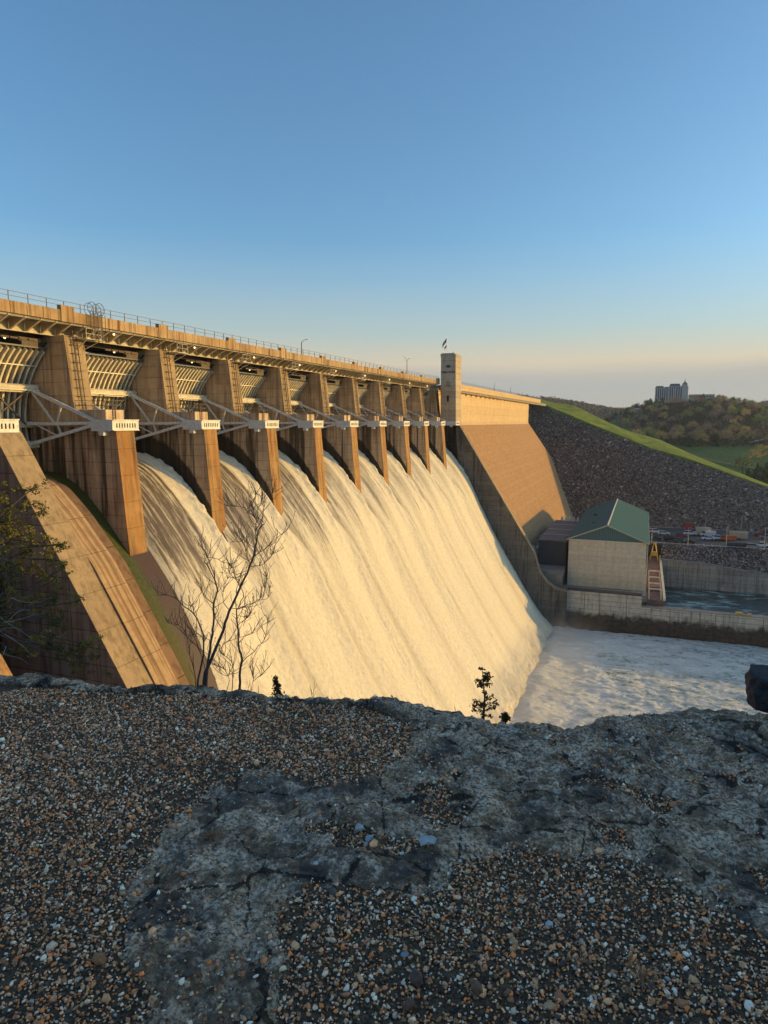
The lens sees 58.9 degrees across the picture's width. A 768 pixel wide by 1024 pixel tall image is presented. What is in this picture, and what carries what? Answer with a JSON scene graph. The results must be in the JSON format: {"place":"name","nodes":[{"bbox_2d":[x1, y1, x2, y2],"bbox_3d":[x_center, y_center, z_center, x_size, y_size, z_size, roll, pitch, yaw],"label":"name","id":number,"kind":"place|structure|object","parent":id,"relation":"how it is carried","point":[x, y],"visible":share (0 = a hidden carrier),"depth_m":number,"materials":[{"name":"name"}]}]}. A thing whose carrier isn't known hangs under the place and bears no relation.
{"place":"outdoors","nodes":[
{"label":"outdoors","id":0,"kind":"place"},
{"bbox_2d":[0,672,767,1023],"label":"rocky ledge","id":1,"kind":"object","parent":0,"point":[700,820],"visible":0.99,"depth_m":2.59,"materials":[{"name":"stone"}]},
{"bbox_2d":[0,478,112,679],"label":"juniper","id":2,"kind":"object","parent":1,"relation":"on","point":[6,524],"visible":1,"depth_m":5.55,"materials":[{"name":"green plant"}]},
{"bbox_2d":[92,952,106,965],"bbox_3d":[-0.858,1.347,2.052,0.051,0.026,0.032,12,4,31],"label":"stone","id":3,"kind":"object","parent":1,"relation":"on","point":[100,959],"visible":1,"depth_m":2.04,"materials":[{"name":"stone"}]},
{"bbox_2d":[196,827,221,843],"bbox_3d":[-0.675,1.258,2.638,0.124,0.038,0.118,3,8,21],"label":"dry grass tuft","id":4,"kind":"object","parent":1,"relation":"on","point":[211,837],"visible":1,"depth_m":2.64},
{"bbox_2d":[149,467,294,690],"bbox_3d":[-1.343,0.570,5.397,1.223,1.805,0.911,0,8,3],"label":"bare shrub","id":5,"kind":"object","parent":1,"relation":"on","point":[208,664],"visible":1,"depth_m":5.43,"materials":[{"name":"brown plant"}]},
{"bbox_2d":[268,675,285,697],"bbox_3d":[-0.704,1.173,4.459,0.113,0.219,0.120,3,8,21],"label":"cedar sapling","id":6,"kind":"object","parent":1,"relation":"on","point":[277,685],"visible":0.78,"depth_m":4.43,"materials":[{"name":"green plant"}]},
{"bbox_2d":[355,823,364,830],"bbox_3d":[-0.101,1.274,2.747,0.036,0.029,0.048,-19,12,-42],"label":"stone","id":7,"kind":"object","parent":1,"relation":"on","point":[359,827],"visible":1,"depth_m":2.74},
{"bbox_2d":[365,835,372,841],"bbox_3d":[-0.057,1.290,2.685,0.028,0.024,0.044,7,10,41],"label":"stone","id":8,"kind":"object","parent":1,"relation":"on","point":[368,838],"visible":0.75,"depth_m":2.68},
{"bbox_2d":[0,683,767,1023],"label":"loose gravel","id":9,"kind":"structure","parent":1,"relation":"on","point":[558,997],"depth_m":2.38,"materials":[{"name":"gravel"}]},
{"bbox_2d":[401,951,408,957],"bbox_3d":[0.064,1.357,2.086,0.027,0.013,0.017,1,8,7],"label":"stone","id":10,"kind":"object","parent":1,"relation":"on","point":[405,954],"visible":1,"depth_m":2.08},
{"bbox_2d":[402,998,415,1012],"bbox_3d":[0.069,1.389,1.918,0.044,0.028,0.032,-14,23,-39],"label":"stone","id":11,"kind":"object","parent":1,"relation":"on","point":[409,1004],"visible":1,"depth_m":1.91,"materials":[{"name":"stone"}]},
{"bbox_2d":[410,967,422,987],"bbox_3d":[0.095,1.366,2.000,0.037,0.032,0.056,7,11,-15],"label":"stone","id":12,"kind":"object","parent":1,"relation":"on","point":[416,980],"visible":1,"depth_m":1.99,"materials":[{"name":"stone"}]},
{"bbox_2d":[418,835,437,844],"bbox_3d":[0.165,1.261,2.617,0.078,0.028,0.058,3,-3,-27],"label":"stone","id":13,"kind":"object","parent":1,"relation":"on","point":[427,840],"visible":1,"depth_m":2.60,"materials":[{"name":"stone"}]},
{"bbox_2d":[469,979,482,995],"bbox_3d":[0.268,1.373,1.968,0.032,0.026,0.053,-11,5,-17],"label":"stone","id":14,"kind":"object","parent":1,"relation":"on","point":[476,986],"visible":1,"depth_m":1.96,"materials":[{"name":"stone"}]},
{"bbox_2d":[469,666,498,719],"bbox_3d":[0.667,1.226,4.499,0.240,0.428,0.192,-6,10,-38],"label":"cedar sapling","id":15,"kind":"object","parent":1,"relation":"on","point":[482,684],"visible":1,"depth_m":4.49,"materials":[{"name":"green plant"}]},
{"bbox_2d":[493,711,511,723],"bbox_3d":[0.748,1.338,4.299,0.115,0.159,0.125,3,8,21],"label":"cedar sapling","id":16,"kind":"object","parent":1,"relation":"on","point":[505,717],"visible":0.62,"depth_m":4.28,"materials":[{"name":"green plant"}]},
{"bbox_2d":[544,920,552,925],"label":"stone","id":17,"kind":"object","parent":1,"relation":"on","point":[548,923],"visible":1,"depth_m":2.22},
{"bbox_2d":[566,950,593,966],"bbox_3d":[0.584,1.340,2.047,0.078,0.028,0.074,-4,8,-25],"label":"dry grass tuft","id":18,"kind":"object","parent":1,"relation":"on","point":[579,960],"visible":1,"depth_m":2.04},
{"bbox_2d":[625,959,672,997],"bbox_3d":[0.748,1.343,1.964,0.128,0.045,0.136,1,8,5],"label":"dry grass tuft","id":19,"kind":"object","parent":1,"relation":"on","point":[642,977],"visible":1,"depth_m":1.97,"materials":[{"name":"plant"}]},
{"bbox_2d":[745,664,767,712],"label":"boulder","id":20,"kind":"object","parent":1,"relation":"on","point":[756,679],"visible":1,"depth_m":3.89,"materials":[{"name":"stone"}]},
{"bbox_2d":[0,0,767,406],"label":"sky","id":21,"kind":"structure","parent":0,"point":[571,195],"materials":[{"name":"blue"}]},
{"bbox_2d":[562,574,645,602],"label":"powerhouse deck","id":22,"kind":"structure","parent":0,"point":[623,590],"depth_m":213.30,"materials":[{"name":"grey concrete"}]},
{"bbox_2d":[538,520,577,587],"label":"switch building","id":23,"kind":"structure","parent":22,"relation":"on","point":[553,546],"depth_m":223.24,"materials":[{"name":"grey concrete"}]},
{"bbox_2d":[560,517,578,521],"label":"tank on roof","id":24,"kind":"object","parent":23,"relation":"on","point":[569,519],"visible":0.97,"depth_m":264.75,"materials":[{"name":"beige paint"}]},
{"bbox_2d":[566,498,649,590],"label":"powerhouse","id":25,"kind":"structure","parent":22,"relation":"on","point":[608,543],"depth_m":215.51,"materials":[{"name":"concrete"}]},
{"bbox_2d":[508,626,767,728],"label":"river water","id":26,"kind":"structure","parent":0,"point":[581,677],"depth_m":170.05,"materials":[{"name":"liquid"}]},
{"bbox_2d":[529,398,767,604],"bbox_3d":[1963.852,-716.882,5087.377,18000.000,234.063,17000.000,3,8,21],"label":"ground","id":27,"kind":"structure","parent":0,"point":[725,454],"depth_m":647.35,"materials":[{"name":"plant"}]},
{"bbox_2d":[0,433,153,688],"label":"spillway wall","id":28,"kind":"structure","parent":27,"relation":"on","point":[94,613],"depth_m":61.38,"materials":[{"name":"concrete"}]},
{"bbox_2d":[0,385,572,689],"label":"concrete dam","id":29,"kind":"structure","parent":27,"relation":"on","point":[514,454],"depth_m":258.47,"materials":[{"name":"concrete"}]},
{"bbox_2d":[0,415,19,650],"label":"spillway pier","id":30,"kind":"structure","parent":29,"relation":"attached to","point":[9,425],"depth_m":63.56,"materials":[{"name":"concrete"}]},
{"bbox_2d":[3,328,146,555],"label":"spillway pier","id":31,"kind":"structure","parent":29,"relation":"on","point":[97,463],"depth_m":78.91,"materials":[{"name":"beige paint"}]},
{"bbox_2d":[0,342,100,450],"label":"spillway gate","id":32,"kind":"structure","parent":31,"relation":"attached to","point":[18,364],"depth_m":78.11,"materials":[{"name":"metal"}]},
{"bbox_2d":[46,478,189,685],"bbox_3d":[-21.488,24.914,65.728,40.350,57.400,4.500,3,8,21],"label":"chute ledge","id":33,"kind":"object","parent":29,"relation":"attached to","point":[146,635],"visible":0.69,"depth_m":64.41,"materials":[{"name":"brown concrete"}]},
{"bbox_2d":[88,343,225,532],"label":"spillway pier","id":34,"kind":"structure","parent":29,"relation":"on","point":[188,451],"depth_m":94.08,"materials":[{"name":"beige paint"}]},
{"bbox_2d":[85,353,185,443],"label":"spillway gate","id":35,"kind":"structure","parent":34,"relation":"attached to","point":[111,377],"depth_m":91.92,"materials":[{"name":"metal"}]},
{"bbox_2d":[0,288,439,394],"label":"road bridge","id":36,"kind":"structure","parent":29,"relation":"on","point":[26,324],"depth_m":94.22,"materials":[{"name":"grey concrete"}]},
{"bbox_2d":[84,302,106,342],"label":"caged ladder","id":37,"kind":"object","parent":36,"relation":"attached to","point":[98,316],"visible":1,"depth_m":80.12,"materials":[{"name":"metal"}]},
{"bbox_2d":[239,372,303,430],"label":"spillway gate","id":38,"kind":"structure","parent":36,"relation":"attached to","point":[251,383],"depth_m":123.23,"materials":[{"name":"metal"}]},
{"bbox_2d":[288,374,337,428],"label":"spillway gate","id":39,"kind":"structure","parent":36,"relation":"attached to","point":[296,386],"depth_m":138.61,"materials":[{"name":"metal"}]},
{"bbox_2d":[327,383,368,427],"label":"spillway gate","id":40,"kind":"structure","parent":36,"relation":"attached to","point":[333,388],"depth_m":153.88,"materials":[{"name":"metal"}]},
{"bbox_2d":[358,387,392,425],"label":"spillway gate","id":41,"kind":"structure","parent":36,"relation":"attached to","point":[362,391],"depth_m":169.16,"materials":[{"name":"metal"}]},
{"bbox_2d":[384,385,413,424],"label":"spillway gate","id":42,"kind":"structure","parent":36,"relation":"attached to","point":[387,393],"depth_m":184.42,"materials":[{"name":"metal"}]},
{"bbox_2d":[404,388,430,424],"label":"spillway gate","id":43,"kind":"structure","parent":36,"relation":"attached to","point":[407,395],"depth_m":199.77,"materials":[{"name":"metal"}]},
{"bbox_2d":[423,395,446,423],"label":"spillway gate","id":44,"kind":"structure","parent":36,"relation":"attached to","point":[424,397],"depth_m":214.77,"materials":[{"name":"metal"}]},
{"bbox_2d":[174,354,283,515],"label":"spillway pier","id":45,"kind":"structure","parent":29,"relation":"on","point":[252,446],"depth_m":109.22,"materials":[{"name":"beige paint"}]},
{"bbox_2d":[175,364,249,434],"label":"spillway gate","id":46,"kind":"structure","parent":45,"relation":"attached to","point":[191,381],"depth_m":107.73,"materials":[{"name":"metal"}]},
{"bbox_2d":[239,362,326,502],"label":"spillway pier","id":47,"kind":"structure","parent":29,"relation":"on","point":[300,444],"depth_m":124.36,"materials":[{"name":"beige paint"}]},
{"bbox_2d":[288,369,360,492],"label":"spillway pier","id":48,"kind":"structure","parent":29,"relation":"on","point":[339,442],"depth_m":139.55,"materials":[{"name":"beige paint"}]},
{"bbox_2d":[136,448,552,723],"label":"falling water","id":49,"kind":"structure","parent":29,"relation":"on","point":[404,586],"depth_m":120.37,"materials":[{"name":"liquid"}]},
{"bbox_2d":[327,374,388,486],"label":"spillway pier","id":50,"kind":"structure","parent":29,"relation":"on","point":[371,438],"depth_m":154.75,"materials":[{"name":"beige paint"}]},
{"bbox_2d":[359,379,411,478],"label":"spillway pier","id":51,"kind":"structure","parent":29,"relation":"on","point":[397,437],"depth_m":169.94,"materials":[{"name":"beige paint"}]},
{"bbox_2d":[383,382,430,474],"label":"spillway pier","id":52,"kind":"structure","parent":29,"relation":"on","point":[395,400],"depth_m":185.11,"materials":[{"name":"beige paint"}]},
{"bbox_2d":[405,385,446,469],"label":"spillway pier","id":53,"kind":"structure","parent":29,"relation":"on","point":[415,404],"depth_m":200.32,"materials":[{"name":"beige paint"}]},
{"bbox_2d":[423,389,459,459],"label":"spillway pier","id":54,"kind":"structure","parent":29,"relation":"on","point":[431,403],"depth_m":215.66,"materials":[{"name":"beige paint"}]},
{"bbox_2d":[439,382,540,405],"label":"roadside parapet","id":55,"kind":"structure","parent":29,"relation":"on","point":[474,390],"depth_m":292.71,"materials":[{"name":"concrete"}]},
{"bbox_2d":[444,425,566,627],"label":"spillway wall","id":56,"kind":"structure","parent":29,"relation":"attached to","point":[548,598],"depth_m":212.24,"materials":[{"name":"concrete"}]},
{"bbox_2d":[440,337,461,424],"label":"control tower","id":57,"kind":"structure","parent":56,"relation":"on","point":[450,386],"depth_m":213.42,"materials":[{"name":"concrete"}]},
{"bbox_2d":[516,394,767,419],"bbox_3d":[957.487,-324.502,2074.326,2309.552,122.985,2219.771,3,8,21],"label":"distant forest","id":58,"kind":"object","parent":27,"relation":"on","point":[605,409],"visible":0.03,"depth_m":1792.90,"materials":[{"name":"plant"}]},
{"bbox_2d":[641,427,652,436],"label":"leafy tree","id":59,"kind":"object","parent":27,"relation":"on","point":[645,430],"visible":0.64,"depth_m":706.63,"materials":[{"name":"green plant"}]},
{"bbox_2d":[654,429,666,438],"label":"budding tree","id":60,"kind":"object","parent":27,"relation":"on","point":[662,435],"visible":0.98,"depth_m":675.56,"materials":[{"name":"green plant"}]},
{"bbox_2d":[659,423,667,434],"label":"cedar tree","id":61,"kind":"object","parent":27,"relation":"on","point":[664,428],"visible":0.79,"depth_m":746.49,"materials":[{"name":"green plant"}]},
{"bbox_2d":[665,432,676,444],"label":"bare tree","id":62,"kind":"object","parent":27,"relation":"on","point":[672,435],"visible":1,"depth_m":666.93,"materials":[{"name":"brown plant"}]},
{"bbox_2d":[655,382,687,402],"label":"hilltop hotel","id":63,"kind":"structure","parent":27,"relation":"on","point":[675,391],"depth_m":1018.87,"materials":[{"name":"concrete"}]},
{"bbox_2d":[680,410,693,417],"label":"leafy tree","id":64,"kind":"object","parent":27,"relation":"on","point":[687,412],"visible":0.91,"depth_m":821.35,"materials":[{"name":"green plant"}]},
{"bbox_2d":[683,435,693,446],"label":"cedar tree","id":65,"kind":"object","parent":27,"relation":"on","point":[688,443],"visible":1,"depth_m":656.55,"materials":[{"name":"green plant"}]},
{"bbox_2d":[685,430,699,444],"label":"bare tree","id":66,"kind":"object","parent":27,"relation":"on","point":[692,435],"visible":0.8,"depth_m":665.30,"materials":[{"name":"brown plant"}]},
{"bbox_2d":[628,398,767,446],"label":"hillside scrub","id":67,"kind":"object","parent":27,"relation":"on","point":[759,411],"visible":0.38,"depth_m":804.40,"materials":[{"name":"plant"}]},
{"bbox_2d":[688,394,714,400],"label":"hotel wing","id":68,"kind":"structure","parent":27,"relation":"on","point":[706,396],"depth_m":1006.07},
{"bbox_2d":[695,433,708,443],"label":"budding tree","id":69,"kind":"object","parent":27,"relation":"on","point":[703,437],"visible":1,"depth_m":653.34,"materials":[{"name":"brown plant"}]},
{"bbox_2d":[707,429,720,436],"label":"bare tree","id":70,"kind":"object","parent":27,"relation":"on","point":[713,432],"visible":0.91,"depth_m":680.75,"materials":[{"name":"brown plant"}]},
{"bbox_2d":[710,432,720,445],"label":"cedar tree","id":71,"kind":"object","parent":27,"relation":"on","point":[715,438],"visible":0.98,"depth_m":657.85,"materials":[{"name":"green plant"}]},
{"bbox_2d":[720,429,734,445],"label":"bare tree","id":72,"kind":"object","parent":27,"relation":"on","point":[731,435],"visible":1,"depth_m":643.26,"materials":[{"name":"brown plant"}]},
{"bbox_2d":[726,407,738,414],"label":"leafy tree","id":73,"kind":"object","parent":27,"relation":"on","point":[733,410],"visible":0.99,"depth_m":810.93,"materials":[{"name":"green plant"}]},
{"bbox_2d":[736,432,748,440],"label":"budding tree","id":74,"kind":"object","parent":27,"relation":"on","point":[740,433],"visible":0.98,"depth_m":662.21,"materials":[{"name":"brown plant"}]},
{"bbox_2d":[733,455,755,473],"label":"leafy tree","id":75,"kind":"object","parent":27,"relation":"on","point":[738,459],"visible":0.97,"depth_m":532.35,"materials":[{"name":"green plant"}]},
{"bbox_2d":[740,425,752,434],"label":"budding tree","id":76,"kind":"object","parent":27,"relation":"on","point":[745,427],"visible":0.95,"depth_m":695.16,"materials":[{"name":"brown plant"}]},
{"bbox_2d":[746,431,757,441],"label":"budding tree","id":77,"kind":"object","parent":27,"relation":"on","point":[750,434],"visible":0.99,"depth_m":663.99,"materials":[{"name":"brown plant"}]},
{"bbox_2d":[743,448,763,461],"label":"budding tree","id":78,"kind":"object","parent":27,"relation":"on","point":[750,453],"visible":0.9,"depth_m":564.90,"materials":[{"name":"brown plant"}]},
{"bbox_2d":[748,463,761,480],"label":"cedar tree","id":79,"kind":"object","parent":27,"relation":"on","point":[755,473],"visible":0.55,"depth_m":494.65,"materials":[{"name":"green plant"}]},
{"bbox_2d":[752,413,765,422],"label":"leafy tree","id":80,"kind":"object","parent":27,"relation":"on","point":[756,416],"visible":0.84,"depth_m":765.36,"materials":[{"name":"green plant"}]},
{"bbox_2d":[754,443,767,462],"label":"budding tree","id":81,"kind":"object","parent":27,"relation":"on","point":[761,448],"visible":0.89,"depth_m":572.58,"materials":[{"name":"brown plant"}]},
{"bbox_2d":[755,462,767,483],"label":"cedar tree","id":82,"kind":"object","parent":27,"relation":"on","point":[763,476],"visible":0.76,"depth_m":479.88,"materials":[{"name":"green plant"}]},
{"bbox_2d":[760,415,767,424],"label":"leafy tree","id":83,"kind":"object","parent":27,"relation":"on","point":[764,418],"visible":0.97,"depth_m":749.80,"materials":[{"name":"green plant"}]},
{"bbox_2d":[532,407,767,528],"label":"embankment slope","id":84,"kind":"structure","parent":0,"point":[607,491],"depth_m":366.04,"materials":[{"name":"stone"}]},
{"bbox_2d":[528,406,767,531],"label":"riprap","id":85,"kind":"object","parent":84,"relation":"on","point":[752,500],"visible":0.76,"depth_m":347.14,"materials":[{"name":"stone"}]},
{"bbox_2d":[540,399,767,486],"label":"grass slope","id":86,"kind":"structure","parent":0,"point":[585,417],"depth_m":418.70,"materials":[{"name":"plant"}]},
{"bbox_2d":[649,526,758,532],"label":"gravel verge","id":87,"kind":"structure","parent":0,"point":[711,529],"depth_m":305.40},
{"bbox_2d":[646,527,767,556],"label":"parking lot","id":88,"kind":"structure","parent":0,"point":[752,538],"depth_m":278.45,"materials":[{"name":"asphalt"}]},
{"bbox_2d":[663,535,672,540],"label":"parked suv","id":89,"kind":"object","parent":88,"relation":"on","point":[666,538],"visible":0.77,"depth_m":276.86,"materials":[{"name":"black paint"}]},
{"bbox_2d":[673,537,683,541],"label":"parked suv","id":90,"kind":"object","parent":88,"relation":"on","point":[675,539],"visible":0.69,"depth_m":273.88,"materials":[{"name":"green paint"}]},
{"bbox_2d":[685,522,691,529],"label":"red container","id":91,"kind":"object","parent":88,"relation":"on","point":[688,525],"visible":0.93,"depth_m":306.27,"materials":[{"name":"metal"}]},
{"bbox_2d":[682,539,695,543],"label":"parked car","id":92,"kind":"object","parent":88,"relation":"on","point":[685,541],"visible":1,"depth_m":270.92,"materials":[{"name":"black paint"}]},
{"bbox_2d":[683,530,696,535],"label":"parked suv","id":93,"kind":"object","parent":88,"relation":"on","point":[690,532],"visible":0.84,"depth_m":291.16,"materials":[{"name":"white paint"}]},
{"bbox_2d":[692,526,710,533],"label":"box truck","id":94,"kind":"object","parent":88,"relation":"on","point":[697,530],"visible":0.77,"depth_m":290.62,"materials":[{"name":"beige paint"}]},
{"bbox_2d":[700,530,715,535],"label":"parked van","id":95,"kind":"object","parent":88,"relation":"on","point":[708,533],"visible":0.84,"depth_m":287.60,"materials":[{"name":"white paint"}]},
{"bbox_2d":[656,542,766,549],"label":"guard rail","id":96,"kind":"object","parent":88,"relation":"on","point":[712,545],"visible":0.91,"depth_m":263.22,"materials":[{"name":"metal"}]},
{"bbox_2d":[720,535,736,540],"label":"parked van","id":97,"kind":"object","parent":88,"relation":"on","point":[729,537],"visible":0.98,"depth_m":276.52,"materials":[{"name":"orange paint"}]},
{"bbox_2d":[725,542,737,547],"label":"parked suv","id":98,"kind":"object","parent":88,"relation":"on","point":[734,544],"visible":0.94,"depth_m":262.64,"materials":[{"name":"paint"}]},
{"bbox_2d":[729,531,747,539],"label":"box trailer","id":99,"kind":"object","parent":88,"relation":"on","point":[741,535],"visible":0.69,"depth_m":279.36,"materials":[{"name":"beige paint"}]},
{"bbox_2d":[736,542,745,547],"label":"parked suv","id":100,"kind":"object","parent":88,"relation":"on","point":[740,544],"visible":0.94,"depth_m":261.44,"materials":[{"name":"black paint"}]},
{"bbox_2d":[746,543,760,548],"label":"parked suv","id":101,"kind":"object","parent":88,"relation":"on","point":[752,545],"visible":0.92,"depth_m":260.12,"materials":[{"name":"grey paint"}]},
{"bbox_2d":[661,545,767,572],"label":"rocky bank","id":102,"kind":"structure","parent":0,"point":[743,566],"depth_m":258.17,"materials":[{"name":"stone"}]},
{"bbox_2d":[644,555,665,606],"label":"gantry deck","id":103,"kind":"structure","parent":102,"relation":"on","point":[655,590],"depth_m":220.06,"materials":[{"name":"beige paint"}]},
{"bbox_2d":[649,543,658,561],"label":"yellow crane","id":104,"kind":"object","parent":103,"relation":"on","point":[654,553],"visible":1,"depth_m":261.56,"materials":[{"name":"paint"}]},
{"bbox_2d":[661,544,767,572],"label":"bank rocks","id":105,"kind":"object","parent":102,"relation":"on","point":[725,562],"visible":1,"depth_m":258.25,"materials":[{"name":"stone"}]},
{"bbox_2d":[664,587,767,615],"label":"tailrace water","id":106,"kind":"structure","parent":0,"point":[716,600],"depth_m":240.55,"materials":[{"name":"liquid"}]},
{"bbox_2d":[554,584,767,647],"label":"training wall","id":107,"kind":"structure","parent":106,"relation":"in","point":[594,609],"depth_m":202.76,"materials":[{"name":"grey concrete"}]},
{"bbox_2d":[735,611,751,615],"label":"yellow bollard box","id":108,"kind":"object","parent":107,"relation":"on","point":[741,613],"visible":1,"depth_m":194.67,"materials":[{"name":"paint"}]},
{"bbox_2d":[661,558,767,594],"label":"retaining wall","id":109,"kind":"structure","parent":106,"relation":"in","point":[691,574],"depth_m":254.65,"materials":[{"name":"concrete"}]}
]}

